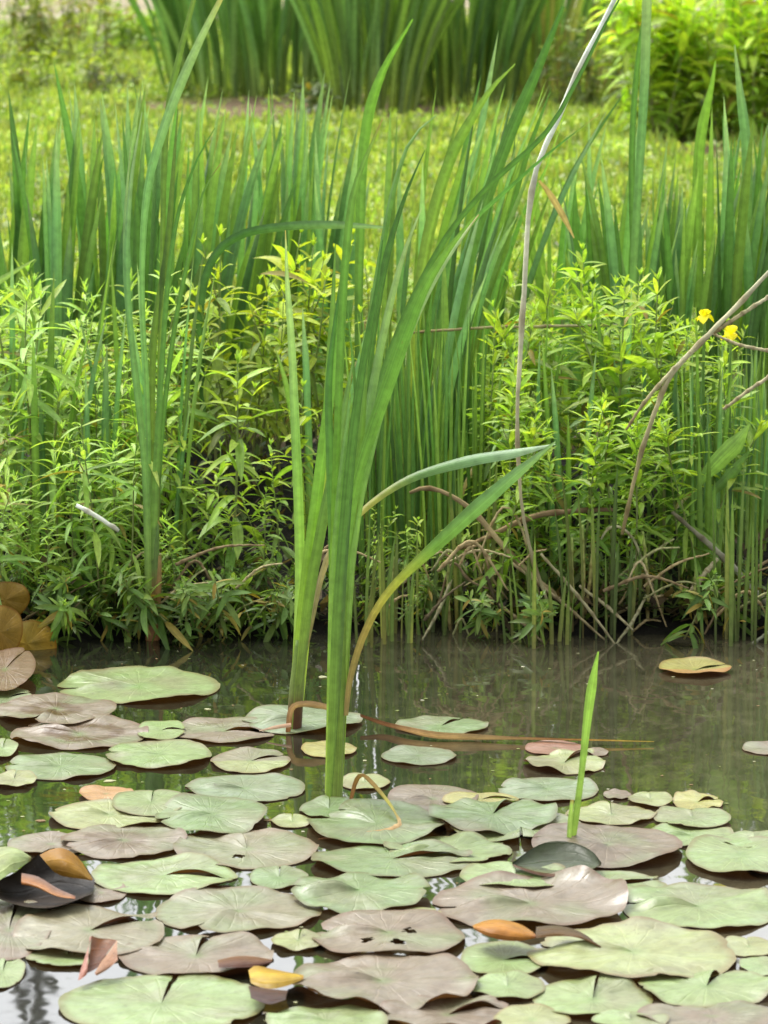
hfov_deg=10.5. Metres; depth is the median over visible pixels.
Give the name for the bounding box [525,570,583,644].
bare stem clump
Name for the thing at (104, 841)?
lily pad
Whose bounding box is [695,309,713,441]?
yellow flower
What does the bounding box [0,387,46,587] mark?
leafy plant
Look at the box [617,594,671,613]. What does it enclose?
twig
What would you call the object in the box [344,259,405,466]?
leafy plant
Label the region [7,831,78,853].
lily pad
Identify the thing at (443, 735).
floating dead leaf
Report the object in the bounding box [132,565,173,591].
hanging plant
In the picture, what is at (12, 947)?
lily pad
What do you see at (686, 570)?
weed
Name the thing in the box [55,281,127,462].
leafy plant
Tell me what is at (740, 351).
leafy plant
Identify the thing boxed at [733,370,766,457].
rush clump
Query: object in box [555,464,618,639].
bare stem clump
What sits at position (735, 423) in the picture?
rush clump
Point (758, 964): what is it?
lily pad
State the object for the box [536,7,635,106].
shrub
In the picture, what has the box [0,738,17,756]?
lily pad
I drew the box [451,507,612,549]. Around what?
dead cane
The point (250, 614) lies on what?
hanging plant
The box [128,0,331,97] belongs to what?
daylily clump
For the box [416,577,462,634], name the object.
bare stem clump
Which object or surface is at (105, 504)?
leafy plant
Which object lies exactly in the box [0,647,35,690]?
lily pad
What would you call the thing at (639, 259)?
iris clump
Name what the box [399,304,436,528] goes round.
rush clump
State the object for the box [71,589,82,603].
hanging plant
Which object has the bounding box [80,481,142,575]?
leafy plant
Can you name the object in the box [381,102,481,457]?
cattail clump
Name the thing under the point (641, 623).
twig
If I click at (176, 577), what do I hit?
weed
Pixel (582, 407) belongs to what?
leafy plant
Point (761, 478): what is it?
rush clump
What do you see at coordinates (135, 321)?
leafy plant
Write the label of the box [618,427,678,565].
leafy plant
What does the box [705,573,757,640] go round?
hanging plant
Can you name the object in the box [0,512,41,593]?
leafy plant
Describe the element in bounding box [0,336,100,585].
leafy plant
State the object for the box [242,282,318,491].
leafy plant
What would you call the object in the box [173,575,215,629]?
hanging plant
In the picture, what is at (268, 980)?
curled lily pad
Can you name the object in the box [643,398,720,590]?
leafy plant
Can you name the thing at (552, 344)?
leafy plant
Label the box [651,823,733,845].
lily pad
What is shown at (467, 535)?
leafy plant
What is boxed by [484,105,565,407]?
cattail clump
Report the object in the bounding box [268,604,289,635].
hanging plant
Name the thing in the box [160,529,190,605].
leafy plant
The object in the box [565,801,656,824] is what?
lily pad
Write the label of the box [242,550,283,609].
hanging plant
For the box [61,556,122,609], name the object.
hanging plant
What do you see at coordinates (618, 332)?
leafy plant
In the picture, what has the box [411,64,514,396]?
reed
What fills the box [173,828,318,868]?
lily pad
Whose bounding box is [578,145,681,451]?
iris clump
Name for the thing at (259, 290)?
leafy plant
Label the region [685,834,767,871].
lily pad
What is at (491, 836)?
lily pad
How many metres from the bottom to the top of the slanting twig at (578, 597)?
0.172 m
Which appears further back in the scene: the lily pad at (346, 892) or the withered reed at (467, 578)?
the withered reed at (467, 578)
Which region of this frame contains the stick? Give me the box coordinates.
[75,504,119,531]
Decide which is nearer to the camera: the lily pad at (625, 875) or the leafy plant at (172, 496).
the lily pad at (625, 875)
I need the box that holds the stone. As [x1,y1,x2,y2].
[54,8,84,17]
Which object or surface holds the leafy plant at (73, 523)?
on the ground at (288, 532)
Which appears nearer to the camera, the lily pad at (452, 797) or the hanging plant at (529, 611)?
the lily pad at (452, 797)
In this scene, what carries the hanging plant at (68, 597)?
on the ground at (288, 532)
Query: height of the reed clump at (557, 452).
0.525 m
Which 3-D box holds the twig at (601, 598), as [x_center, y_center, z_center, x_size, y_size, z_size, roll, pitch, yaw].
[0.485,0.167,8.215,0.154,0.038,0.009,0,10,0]
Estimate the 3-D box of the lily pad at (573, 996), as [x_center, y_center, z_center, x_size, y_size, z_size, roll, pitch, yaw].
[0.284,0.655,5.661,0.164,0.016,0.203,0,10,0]
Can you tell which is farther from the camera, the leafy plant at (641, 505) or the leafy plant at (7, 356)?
the leafy plant at (7, 356)
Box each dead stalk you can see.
[101,563,107,597]
[391,557,394,581]
[446,564,451,630]
[571,537,577,618]
[582,525,585,616]
[584,508,593,614]
[642,531,649,618]
[693,569,697,623]
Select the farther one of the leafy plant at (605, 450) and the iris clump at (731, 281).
the iris clump at (731, 281)
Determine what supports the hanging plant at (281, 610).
on the ground at (288, 532)
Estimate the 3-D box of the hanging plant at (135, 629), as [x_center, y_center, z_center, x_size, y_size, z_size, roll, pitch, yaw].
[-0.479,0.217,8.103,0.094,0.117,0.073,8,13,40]
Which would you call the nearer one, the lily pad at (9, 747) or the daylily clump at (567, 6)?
the lily pad at (9, 747)
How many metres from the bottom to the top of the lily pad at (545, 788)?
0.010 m
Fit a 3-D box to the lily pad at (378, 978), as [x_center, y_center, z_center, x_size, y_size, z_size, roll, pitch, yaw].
[-0.002,0.640,5.725,0.264,0.024,0.280,0,10,0]
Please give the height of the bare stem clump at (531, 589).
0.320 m
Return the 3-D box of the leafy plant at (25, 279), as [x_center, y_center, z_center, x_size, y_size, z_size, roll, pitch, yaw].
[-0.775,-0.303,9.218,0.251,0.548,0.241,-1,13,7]
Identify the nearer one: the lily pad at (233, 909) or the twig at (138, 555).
the lily pad at (233, 909)
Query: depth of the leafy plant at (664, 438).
8.19 m
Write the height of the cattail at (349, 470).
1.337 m
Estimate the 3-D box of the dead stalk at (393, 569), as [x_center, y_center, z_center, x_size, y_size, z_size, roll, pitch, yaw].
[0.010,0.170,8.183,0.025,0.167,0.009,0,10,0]
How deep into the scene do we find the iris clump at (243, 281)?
9.52 m
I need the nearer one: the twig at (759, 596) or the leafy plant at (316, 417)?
the twig at (759, 596)
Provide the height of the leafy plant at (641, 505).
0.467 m
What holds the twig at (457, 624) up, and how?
on the water
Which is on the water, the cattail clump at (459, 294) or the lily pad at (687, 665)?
the lily pad at (687, 665)
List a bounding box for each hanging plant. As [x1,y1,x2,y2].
[27,592,33,610]
[29,592,88,642]
[30,558,91,640]
[33,571,101,638]
[34,591,52,611]
[41,570,73,601]
[48,580,106,612]
[54,597,90,645]
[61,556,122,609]
[67,567,105,598]
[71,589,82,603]
[81,561,140,625]
[81,596,137,640]
[82,569,101,581]
[108,564,166,635]
[110,568,125,607]
[115,576,198,650]
[116,599,150,640]
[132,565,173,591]
[133,543,170,611]
[147,607,163,623]
[165,594,179,634]
[167,577,209,647]
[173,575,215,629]
[178,579,211,636]
[184,568,250,640]
[201,588,236,624]
[202,603,235,641]
[222,570,269,640]
[228,560,241,579]
[241,575,286,634]
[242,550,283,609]
[247,586,294,641]
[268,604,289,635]
[280,578,294,631]
[286,562,294,587]
[328,587,361,624]
[356,594,379,634]
[395,592,421,624]
[406,574,463,621]
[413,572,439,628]
[413,574,441,613]
[454,589,504,638]
[460,603,510,636]
[479,594,499,625]
[505,590,558,635]
[506,597,557,646]
[548,558,575,584]
[551,563,567,595]
[618,572,643,603]
[642,549,671,606]
[660,568,730,648]
[671,580,722,625]
[691,567,754,628]
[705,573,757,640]
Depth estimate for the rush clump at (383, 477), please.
8.30 m
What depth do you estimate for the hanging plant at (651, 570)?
8.22 m
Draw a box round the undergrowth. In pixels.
[0,396,767,631]
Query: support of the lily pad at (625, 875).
on the water
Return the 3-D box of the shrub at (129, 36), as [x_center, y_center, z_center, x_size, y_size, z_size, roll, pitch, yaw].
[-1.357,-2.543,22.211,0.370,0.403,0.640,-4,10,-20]
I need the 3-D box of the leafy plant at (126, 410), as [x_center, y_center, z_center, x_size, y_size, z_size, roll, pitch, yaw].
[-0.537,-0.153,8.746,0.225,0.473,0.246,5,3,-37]
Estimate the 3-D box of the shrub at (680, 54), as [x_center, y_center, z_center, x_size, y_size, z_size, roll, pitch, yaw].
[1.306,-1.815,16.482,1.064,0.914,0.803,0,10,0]
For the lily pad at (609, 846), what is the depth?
6.50 m
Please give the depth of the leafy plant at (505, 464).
8.34 m
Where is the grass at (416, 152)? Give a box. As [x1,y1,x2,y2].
[0,0,767,450]
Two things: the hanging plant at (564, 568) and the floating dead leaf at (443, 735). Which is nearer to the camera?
the floating dead leaf at (443, 735)
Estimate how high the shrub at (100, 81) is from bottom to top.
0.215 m
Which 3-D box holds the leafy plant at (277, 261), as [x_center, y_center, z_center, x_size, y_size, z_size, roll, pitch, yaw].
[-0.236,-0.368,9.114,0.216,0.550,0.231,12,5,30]
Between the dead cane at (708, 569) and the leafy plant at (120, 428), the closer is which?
the dead cane at (708, 569)
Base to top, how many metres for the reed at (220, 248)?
0.403 m
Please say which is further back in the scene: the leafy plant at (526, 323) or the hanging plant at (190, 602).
the leafy plant at (526, 323)
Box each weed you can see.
[10,564,24,585]
[22,561,36,593]
[171,564,182,580]
[218,560,231,593]
[236,560,247,577]
[245,563,255,595]
[258,564,274,600]
[368,574,378,603]
[398,561,403,595]
[507,570,519,612]
[550,562,560,587]
[577,554,589,573]
[599,565,609,601]
[601,556,608,594]
[680,555,690,587]
[735,557,745,592]
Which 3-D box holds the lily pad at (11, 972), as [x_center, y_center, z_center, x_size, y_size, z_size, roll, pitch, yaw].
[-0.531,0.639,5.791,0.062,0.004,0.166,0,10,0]
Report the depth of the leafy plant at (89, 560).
8.21 m
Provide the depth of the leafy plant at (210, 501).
8.31 m
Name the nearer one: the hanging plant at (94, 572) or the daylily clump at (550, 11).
the hanging plant at (94, 572)
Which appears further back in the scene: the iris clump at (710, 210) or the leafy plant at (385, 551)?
the iris clump at (710, 210)
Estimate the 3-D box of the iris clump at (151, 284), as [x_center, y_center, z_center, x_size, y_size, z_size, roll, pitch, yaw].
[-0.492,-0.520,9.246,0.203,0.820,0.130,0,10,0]
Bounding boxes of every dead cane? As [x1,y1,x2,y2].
[409,485,577,611]
[413,324,616,333]
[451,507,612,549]
[485,576,543,635]
[515,0,616,604]
[621,271,767,534]
[671,511,765,607]
[689,557,718,593]
[713,333,767,409]
[752,634,767,642]
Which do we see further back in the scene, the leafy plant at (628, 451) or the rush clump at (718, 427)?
the leafy plant at (628, 451)
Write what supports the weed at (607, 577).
on the ground at (288, 532)
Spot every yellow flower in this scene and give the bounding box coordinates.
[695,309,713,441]
[721,325,740,503]
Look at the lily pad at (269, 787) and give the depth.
6.87 m
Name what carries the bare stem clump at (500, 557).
on the ground at (288, 532)
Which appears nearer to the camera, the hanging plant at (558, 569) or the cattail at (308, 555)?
the cattail at (308, 555)
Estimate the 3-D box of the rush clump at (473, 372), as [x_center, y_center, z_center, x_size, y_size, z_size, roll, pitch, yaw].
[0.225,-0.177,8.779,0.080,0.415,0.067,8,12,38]
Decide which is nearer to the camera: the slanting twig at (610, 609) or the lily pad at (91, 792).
the lily pad at (91, 792)
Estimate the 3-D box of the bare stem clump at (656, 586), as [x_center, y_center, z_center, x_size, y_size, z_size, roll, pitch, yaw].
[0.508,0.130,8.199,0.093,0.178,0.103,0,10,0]
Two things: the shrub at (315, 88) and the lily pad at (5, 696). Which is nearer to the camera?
the lily pad at (5, 696)
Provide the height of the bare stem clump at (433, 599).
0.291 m
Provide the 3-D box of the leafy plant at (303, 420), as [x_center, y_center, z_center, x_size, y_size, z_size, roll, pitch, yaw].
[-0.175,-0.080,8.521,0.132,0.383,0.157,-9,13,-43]
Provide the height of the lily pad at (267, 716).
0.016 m
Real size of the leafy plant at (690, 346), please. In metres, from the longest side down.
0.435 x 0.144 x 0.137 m
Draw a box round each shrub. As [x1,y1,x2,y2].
[0,0,124,68]
[0,42,116,93]
[41,0,136,40]
[86,56,143,93]
[92,2,162,51]
[285,77,349,113]
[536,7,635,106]
[583,0,767,144]
[594,0,746,111]
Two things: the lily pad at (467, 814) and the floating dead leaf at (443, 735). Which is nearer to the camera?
the lily pad at (467, 814)
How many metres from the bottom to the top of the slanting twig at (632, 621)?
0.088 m
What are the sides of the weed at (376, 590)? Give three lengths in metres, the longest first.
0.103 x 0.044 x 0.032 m
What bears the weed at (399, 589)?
on the ground at (288, 532)
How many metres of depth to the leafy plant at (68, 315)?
8.77 m
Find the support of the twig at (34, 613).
in the undergrowth
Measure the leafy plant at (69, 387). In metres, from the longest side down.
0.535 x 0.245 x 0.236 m
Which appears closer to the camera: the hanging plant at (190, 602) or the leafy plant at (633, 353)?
the hanging plant at (190, 602)
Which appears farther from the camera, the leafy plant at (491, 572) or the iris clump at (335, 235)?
the iris clump at (335, 235)
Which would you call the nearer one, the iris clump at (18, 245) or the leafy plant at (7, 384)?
the leafy plant at (7, 384)
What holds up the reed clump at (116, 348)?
on the ground at (288, 532)
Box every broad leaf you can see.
[694,423,749,506]
[696,448,751,523]
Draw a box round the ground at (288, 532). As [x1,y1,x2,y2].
[0,0,767,641]
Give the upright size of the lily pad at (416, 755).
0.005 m
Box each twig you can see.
[22,580,94,620]
[128,551,160,566]
[161,582,207,603]
[169,560,211,590]
[175,544,264,565]
[216,595,275,627]
[235,563,282,588]
[294,549,380,564]
[320,545,327,564]
[389,595,417,607]
[422,580,451,640]
[423,582,465,621]
[430,549,466,571]
[437,540,508,590]
[447,549,512,564]
[452,618,468,634]
[458,546,481,572]
[487,595,543,643]
[513,562,604,639]
[518,549,545,566]
[540,553,614,643]
[579,585,633,630]
[592,587,667,605]
[603,574,688,591]
[609,539,674,583]
[616,595,646,642]
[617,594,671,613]
[618,573,666,626]
[625,561,654,596]
[633,618,660,631]
[635,547,679,563]
[643,553,708,587]
[643,581,719,598]
[704,606,739,636]
[712,567,767,594]
[717,590,764,616]
[736,592,766,610]
[749,559,767,575]
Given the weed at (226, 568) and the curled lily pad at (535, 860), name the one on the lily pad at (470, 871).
the curled lily pad at (535, 860)
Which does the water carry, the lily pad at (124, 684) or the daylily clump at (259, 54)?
the lily pad at (124, 684)
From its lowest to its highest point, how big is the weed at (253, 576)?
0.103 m
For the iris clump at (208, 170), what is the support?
on the ground at (288, 532)
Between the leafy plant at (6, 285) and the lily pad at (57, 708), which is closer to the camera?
the lily pad at (57, 708)
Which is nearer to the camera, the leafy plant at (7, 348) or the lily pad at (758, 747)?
the lily pad at (758, 747)
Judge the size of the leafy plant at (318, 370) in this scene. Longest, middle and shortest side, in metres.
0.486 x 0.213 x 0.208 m
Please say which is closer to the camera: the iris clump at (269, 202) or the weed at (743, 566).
the weed at (743, 566)
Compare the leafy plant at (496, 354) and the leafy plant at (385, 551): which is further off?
the leafy plant at (496, 354)
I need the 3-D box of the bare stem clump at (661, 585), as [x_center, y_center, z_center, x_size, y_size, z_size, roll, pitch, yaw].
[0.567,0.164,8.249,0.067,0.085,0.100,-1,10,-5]
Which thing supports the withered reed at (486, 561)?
in the undergrowth
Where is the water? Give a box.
[0,624,767,1023]
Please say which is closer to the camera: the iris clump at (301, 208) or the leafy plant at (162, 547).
the leafy plant at (162, 547)
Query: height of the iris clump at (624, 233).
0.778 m
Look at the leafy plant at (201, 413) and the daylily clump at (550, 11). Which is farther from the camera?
the daylily clump at (550, 11)
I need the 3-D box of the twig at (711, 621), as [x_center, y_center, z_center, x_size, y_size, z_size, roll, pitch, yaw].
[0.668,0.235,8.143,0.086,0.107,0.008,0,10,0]
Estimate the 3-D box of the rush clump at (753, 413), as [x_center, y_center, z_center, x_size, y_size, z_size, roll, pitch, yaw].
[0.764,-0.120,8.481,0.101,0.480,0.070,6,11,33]
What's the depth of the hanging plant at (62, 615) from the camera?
8.01 m
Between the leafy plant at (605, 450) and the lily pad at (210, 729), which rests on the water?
the lily pad at (210, 729)
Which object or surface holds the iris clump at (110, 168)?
on the ground at (288, 532)
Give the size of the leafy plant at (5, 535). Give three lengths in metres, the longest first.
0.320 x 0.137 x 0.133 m
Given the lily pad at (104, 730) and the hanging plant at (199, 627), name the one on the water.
the lily pad at (104, 730)
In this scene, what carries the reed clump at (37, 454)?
on the ground at (288, 532)
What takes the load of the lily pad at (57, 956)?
on the water
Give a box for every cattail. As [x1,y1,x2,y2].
[123,0,222,640]
[259,230,555,731]
[319,0,619,838]
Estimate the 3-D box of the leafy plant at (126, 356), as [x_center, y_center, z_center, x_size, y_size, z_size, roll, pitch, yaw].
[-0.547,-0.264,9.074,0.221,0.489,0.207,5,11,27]
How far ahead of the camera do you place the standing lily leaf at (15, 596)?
8.07 m
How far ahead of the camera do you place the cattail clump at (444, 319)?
8.77 m
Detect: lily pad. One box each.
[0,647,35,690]
[0,687,31,703]
[0,692,116,723]
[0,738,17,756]
[0,769,36,785]
[0,847,94,907]
[0,900,17,909]
[0,900,51,959]
[0,958,25,987]
[5,752,115,779]
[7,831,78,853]
[10,714,148,749]
[13,904,163,954]
[26,948,105,965]
[48,798,167,828]
[57,666,219,703]
[58,972,264,1023]
[61,824,186,858]
[78,936,117,979]
[79,785,133,799]
[80,882,126,902]
[91,852,237,894]
[105,739,211,767]
[112,789,181,815]
[118,931,273,974]
[137,720,184,739]
[155,792,266,833]
[155,886,321,932]
[172,717,273,742]
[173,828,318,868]
[185,773,304,800]
[210,746,290,772]
[218,956,271,967]
[242,705,362,733]
[248,966,303,1003]
[250,865,308,888]
[266,1004,387,1023]
[271,813,309,827]
[271,929,323,950]
[291,872,429,913]
[293,952,477,1011]
[299,795,348,816]
[301,740,356,756]
[307,798,445,843]
[311,839,472,876]
[312,909,464,952]
[343,772,389,788]
[378,995,508,1023]
[381,745,455,764]
[383,831,511,862]
[388,784,478,810]
[395,715,488,732]
[405,907,440,911]
[429,798,557,834]
[432,865,627,925]
[442,791,518,802]
[449,813,580,841]
[460,861,565,886]
[460,940,542,974]
[472,919,600,947]
[472,970,544,997]
[493,1003,570,1023]
[498,777,598,800]
[512,841,600,876]
[523,748,604,773]
[525,740,580,754]
[527,916,735,977]
[531,822,682,867]
[533,970,652,1013]
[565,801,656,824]
[591,747,608,755]
[591,1009,669,1023]
[596,871,666,902]
[603,788,631,798]
[623,882,767,927]
[627,791,672,805]
[637,1000,767,1023]
[639,968,767,1007]
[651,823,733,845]
[654,806,730,826]
[659,657,731,672]
[672,790,722,808]
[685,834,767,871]
[721,830,767,846]
[725,936,767,955]
[739,956,767,974]
[742,741,767,754]
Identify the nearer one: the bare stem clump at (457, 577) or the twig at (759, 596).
the twig at (759, 596)
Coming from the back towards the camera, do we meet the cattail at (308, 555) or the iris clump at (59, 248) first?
the iris clump at (59, 248)
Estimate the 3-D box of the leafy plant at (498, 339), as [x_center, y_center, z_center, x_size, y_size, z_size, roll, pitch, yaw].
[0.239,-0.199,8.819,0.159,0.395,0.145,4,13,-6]
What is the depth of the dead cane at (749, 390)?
8.17 m
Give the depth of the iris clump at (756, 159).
9.43 m
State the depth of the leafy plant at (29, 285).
8.99 m
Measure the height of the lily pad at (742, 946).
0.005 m
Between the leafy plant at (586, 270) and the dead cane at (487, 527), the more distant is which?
the leafy plant at (586, 270)
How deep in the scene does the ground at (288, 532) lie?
8.68 m
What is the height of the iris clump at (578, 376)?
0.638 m
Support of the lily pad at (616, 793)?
on the water
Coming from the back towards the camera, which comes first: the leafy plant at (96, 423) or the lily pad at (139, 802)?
the leafy plant at (96, 423)
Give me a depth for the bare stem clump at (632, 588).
8.14 m
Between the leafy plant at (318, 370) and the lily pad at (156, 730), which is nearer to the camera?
the lily pad at (156, 730)
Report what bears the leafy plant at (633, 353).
on the ground at (288, 532)
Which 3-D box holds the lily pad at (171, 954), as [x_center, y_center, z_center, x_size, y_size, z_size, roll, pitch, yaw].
[-0.266,0.619,5.873,0.220,0.017,0.225,0,10,0]
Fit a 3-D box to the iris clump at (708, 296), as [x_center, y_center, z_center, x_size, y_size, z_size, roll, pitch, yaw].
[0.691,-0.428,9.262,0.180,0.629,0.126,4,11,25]
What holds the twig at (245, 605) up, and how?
in the undergrowth
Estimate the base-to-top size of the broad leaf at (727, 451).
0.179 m
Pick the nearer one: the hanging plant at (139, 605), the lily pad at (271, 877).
the lily pad at (271, 877)
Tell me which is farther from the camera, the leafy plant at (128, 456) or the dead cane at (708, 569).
the leafy plant at (128, 456)
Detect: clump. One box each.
[0,90,61,393]
[0,110,36,409]
[9,251,63,535]
[12,109,103,431]
[21,234,117,507]
[31,275,106,580]
[54,63,145,415]
[69,83,149,388]
[78,261,157,544]
[83,312,125,577]
[99,83,161,377]
[115,105,207,435]
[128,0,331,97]
[133,75,222,385]
[134,256,215,574]
[181,107,275,443]
[185,95,265,406]
[204,94,297,402]
[214,0,381,82]
[250,89,315,395]
[271,72,332,331]
[275,306,363,536]
[290,0,462,113]
[302,70,358,377]
[313,133,370,403]
[344,302,400,598]
[353,520,395,647]
[357,303,399,554]
[361,306,399,548]
[373,312,438,566]
[378,525,415,643]
[381,0,546,107]
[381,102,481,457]
[382,352,437,577]
[387,529,455,635]
[396,76,486,421]
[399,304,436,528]
[403,328,449,568]
[404,199,504,540]
[410,329,468,587]
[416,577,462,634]
[418,88,547,375]
[422,309,473,495]
[428,304,484,540]
[440,243,511,482]
[441,319,503,576]
[446,461,497,629]
[453,0,608,80]
[460,35,549,387]
[471,330,501,513]
[472,521,532,613]
[474,78,626,439]
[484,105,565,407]
[490,0,664,98]
[499,531,566,648]
[508,306,567,549]
[519,185,588,428]
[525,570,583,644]
[529,123,606,391]
[542,339,595,580]
[555,174,599,416]
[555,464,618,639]
[578,121,649,323]
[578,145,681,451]
[591,496,648,637]
[595,288,631,546]
[619,532,662,623]
[621,144,690,358]
[640,302,694,564]
[645,167,698,410]
[651,574,687,611]
[657,181,741,445]
[673,354,710,561]
[677,352,732,588]
[683,363,735,587]
[689,447,725,603]
[693,456,751,645]
[696,112,767,393]
[696,313,767,566]
[705,332,756,538]
[708,338,762,493]
[716,118,767,414]
[722,100,767,389]
[722,357,767,568]
[724,512,767,643]
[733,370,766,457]
[742,342,767,560]
[743,206,767,411]
[750,345,767,550]
[753,132,767,205]
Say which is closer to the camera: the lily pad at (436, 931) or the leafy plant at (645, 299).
the lily pad at (436, 931)
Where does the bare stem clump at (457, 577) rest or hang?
on the ground at (288, 532)
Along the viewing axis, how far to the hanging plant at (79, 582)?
8.15 m
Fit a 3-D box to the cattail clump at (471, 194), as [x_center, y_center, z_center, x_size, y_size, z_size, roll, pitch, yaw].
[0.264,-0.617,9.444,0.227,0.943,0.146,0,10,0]
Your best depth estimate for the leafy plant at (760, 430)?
8.30 m
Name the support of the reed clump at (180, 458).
on the ground at (288, 532)
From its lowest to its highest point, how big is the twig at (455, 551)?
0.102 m
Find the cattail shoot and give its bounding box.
[567,652,598,837]
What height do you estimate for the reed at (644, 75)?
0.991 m
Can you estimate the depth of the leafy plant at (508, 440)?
8.29 m
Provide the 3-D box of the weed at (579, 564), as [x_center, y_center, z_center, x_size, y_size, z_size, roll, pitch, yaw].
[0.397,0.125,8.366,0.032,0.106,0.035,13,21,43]
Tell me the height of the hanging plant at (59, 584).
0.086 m
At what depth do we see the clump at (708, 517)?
8.23 m
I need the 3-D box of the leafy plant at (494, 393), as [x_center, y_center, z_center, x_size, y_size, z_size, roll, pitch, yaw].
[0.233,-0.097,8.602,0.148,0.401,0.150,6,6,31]
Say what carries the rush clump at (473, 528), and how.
on the ground at (288, 532)
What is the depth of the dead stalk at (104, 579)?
8.17 m
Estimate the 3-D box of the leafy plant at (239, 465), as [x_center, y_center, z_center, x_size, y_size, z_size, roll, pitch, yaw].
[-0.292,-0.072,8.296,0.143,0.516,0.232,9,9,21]
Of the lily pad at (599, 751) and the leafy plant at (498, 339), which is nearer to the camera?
the lily pad at (599, 751)
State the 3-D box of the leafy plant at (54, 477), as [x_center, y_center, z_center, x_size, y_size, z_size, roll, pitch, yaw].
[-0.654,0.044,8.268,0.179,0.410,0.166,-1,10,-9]
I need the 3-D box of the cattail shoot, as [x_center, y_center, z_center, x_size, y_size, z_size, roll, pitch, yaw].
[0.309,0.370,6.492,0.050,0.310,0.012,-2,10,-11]
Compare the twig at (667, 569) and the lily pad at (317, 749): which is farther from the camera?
the twig at (667, 569)
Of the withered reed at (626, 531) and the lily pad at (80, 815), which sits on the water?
the lily pad at (80, 815)
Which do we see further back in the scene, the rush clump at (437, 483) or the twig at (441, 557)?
the rush clump at (437, 483)
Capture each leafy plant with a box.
[0,258,71,434]
[0,271,65,497]
[0,279,67,461]
[0,279,94,573]
[0,281,58,483]
[0,287,83,539]
[0,292,43,530]
[0,315,31,461]
[0,320,30,488]
[0,322,26,549]
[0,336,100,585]
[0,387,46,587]
[0,424,47,576]
[0,470,44,604]
[0,492,30,581]
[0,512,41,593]
[2,351,98,557]
[2,483,61,590]
[4,311,87,519]
[5,517,34,581]
[15,435,93,589]
[27,512,71,613]
[29,386,142,638]
[32,345,139,566]
[33,467,110,588]
[39,332,127,538]
[43,430,126,609]
[54,308,127,477]
[54,315,140,514]
[55,278,119,427]
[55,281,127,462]
[66,429,143,598]
[69,437,143,611]
[73,268,153,448]
[78,328,178,526]
[80,354,185,555]
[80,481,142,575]
[81,302,176,474]
[82,422,184,641]
[88,281,178,446]
[95,383,191,579]
[98,285,230,500]
[108,259,230,522]
[109,346,220,570]
[124,310,222,446]
[127,326,239,543]
[134,533,175,585]
[159,509,202,628]
[160,407,216,576]
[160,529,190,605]
[170,257,256,466]
[176,473,227,580]
[178,223,271,497]
[180,286,271,489]
[185,440,243,570]
[196,350,286,589]
[207,264,297,473]
[214,498,242,589]
[229,286,286,486]
[229,487,285,597]
[231,438,294,581]
[233,229,339,458]
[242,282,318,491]
[254,267,354,480]
[257,232,353,464]
[260,378,327,560]
[263,254,343,425]
[272,250,338,474]
[275,228,375,432]
[294,319,334,446]
[333,304,382,417]
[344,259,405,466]
[354,504,401,575]
[369,532,401,590]
[393,516,423,601]
[414,564,429,606]
[431,543,453,596]
[440,522,479,594]
[456,315,539,559]
[460,323,542,500]
[463,369,527,515]
[464,351,547,556]
[464,404,556,631]
[470,329,508,488]
[473,381,541,595]
[482,377,551,576]
[483,298,582,543]
[485,263,579,512]
[501,459,556,575]
[502,309,558,418]
[502,340,571,558]
[505,311,570,481]
[508,417,590,568]
[527,449,570,596]
[529,316,569,484]
[540,278,584,446]
[542,389,633,592]
[548,240,645,507]
[549,270,630,493]
[553,282,638,550]
[554,273,665,563]
[557,421,623,580]
[561,273,641,490]
[574,330,614,492]
[576,397,642,580]
[580,319,666,542]
[591,266,668,506]
[595,438,655,558]
[600,402,674,591]
[601,316,669,497]
[604,267,711,570]
[610,321,643,471]
[614,291,684,488]
[615,374,678,595]
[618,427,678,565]
[638,315,717,491]
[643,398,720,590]
[648,408,722,603]
[652,318,714,525]
[659,319,694,464]
[672,404,767,547]
[677,319,717,466]
[679,378,714,496]
[696,340,767,520]
[703,318,755,467]
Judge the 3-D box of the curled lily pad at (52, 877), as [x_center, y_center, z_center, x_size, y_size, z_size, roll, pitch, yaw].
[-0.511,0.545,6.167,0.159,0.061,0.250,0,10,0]
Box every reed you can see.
[0,259,34,283]
[195,220,382,409]
[354,19,412,361]
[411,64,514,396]
[424,562,495,615]
[438,545,507,599]
[450,6,563,367]
[473,506,539,594]
[595,525,653,587]
[627,0,651,428]
[629,27,641,410]
[692,61,715,306]
[734,45,752,230]
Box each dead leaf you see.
[360,714,653,741]
[538,180,574,237]
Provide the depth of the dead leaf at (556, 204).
8.19 m
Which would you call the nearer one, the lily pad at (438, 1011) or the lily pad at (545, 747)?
the lily pad at (438, 1011)
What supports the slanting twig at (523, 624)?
on the water
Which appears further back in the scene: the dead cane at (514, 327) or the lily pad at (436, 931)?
the dead cane at (514, 327)
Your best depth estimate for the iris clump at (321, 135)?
9.89 m
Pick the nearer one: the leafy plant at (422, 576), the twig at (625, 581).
the twig at (625, 581)
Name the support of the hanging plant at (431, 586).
on the ground at (288, 532)
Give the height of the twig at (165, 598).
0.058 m
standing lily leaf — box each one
[0,581,29,613]
[0,605,22,649]
[18,620,56,649]
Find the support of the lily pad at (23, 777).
on the water
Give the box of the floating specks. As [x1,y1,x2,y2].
[6,640,764,1020]
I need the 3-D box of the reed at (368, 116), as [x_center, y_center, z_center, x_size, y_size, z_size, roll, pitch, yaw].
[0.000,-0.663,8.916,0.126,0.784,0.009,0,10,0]
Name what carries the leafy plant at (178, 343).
on the ground at (288, 532)
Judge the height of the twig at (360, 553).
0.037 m
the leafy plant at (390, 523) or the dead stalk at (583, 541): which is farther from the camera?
the leafy plant at (390, 523)
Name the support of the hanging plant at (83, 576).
on the ground at (288, 532)
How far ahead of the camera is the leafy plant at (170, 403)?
8.43 m

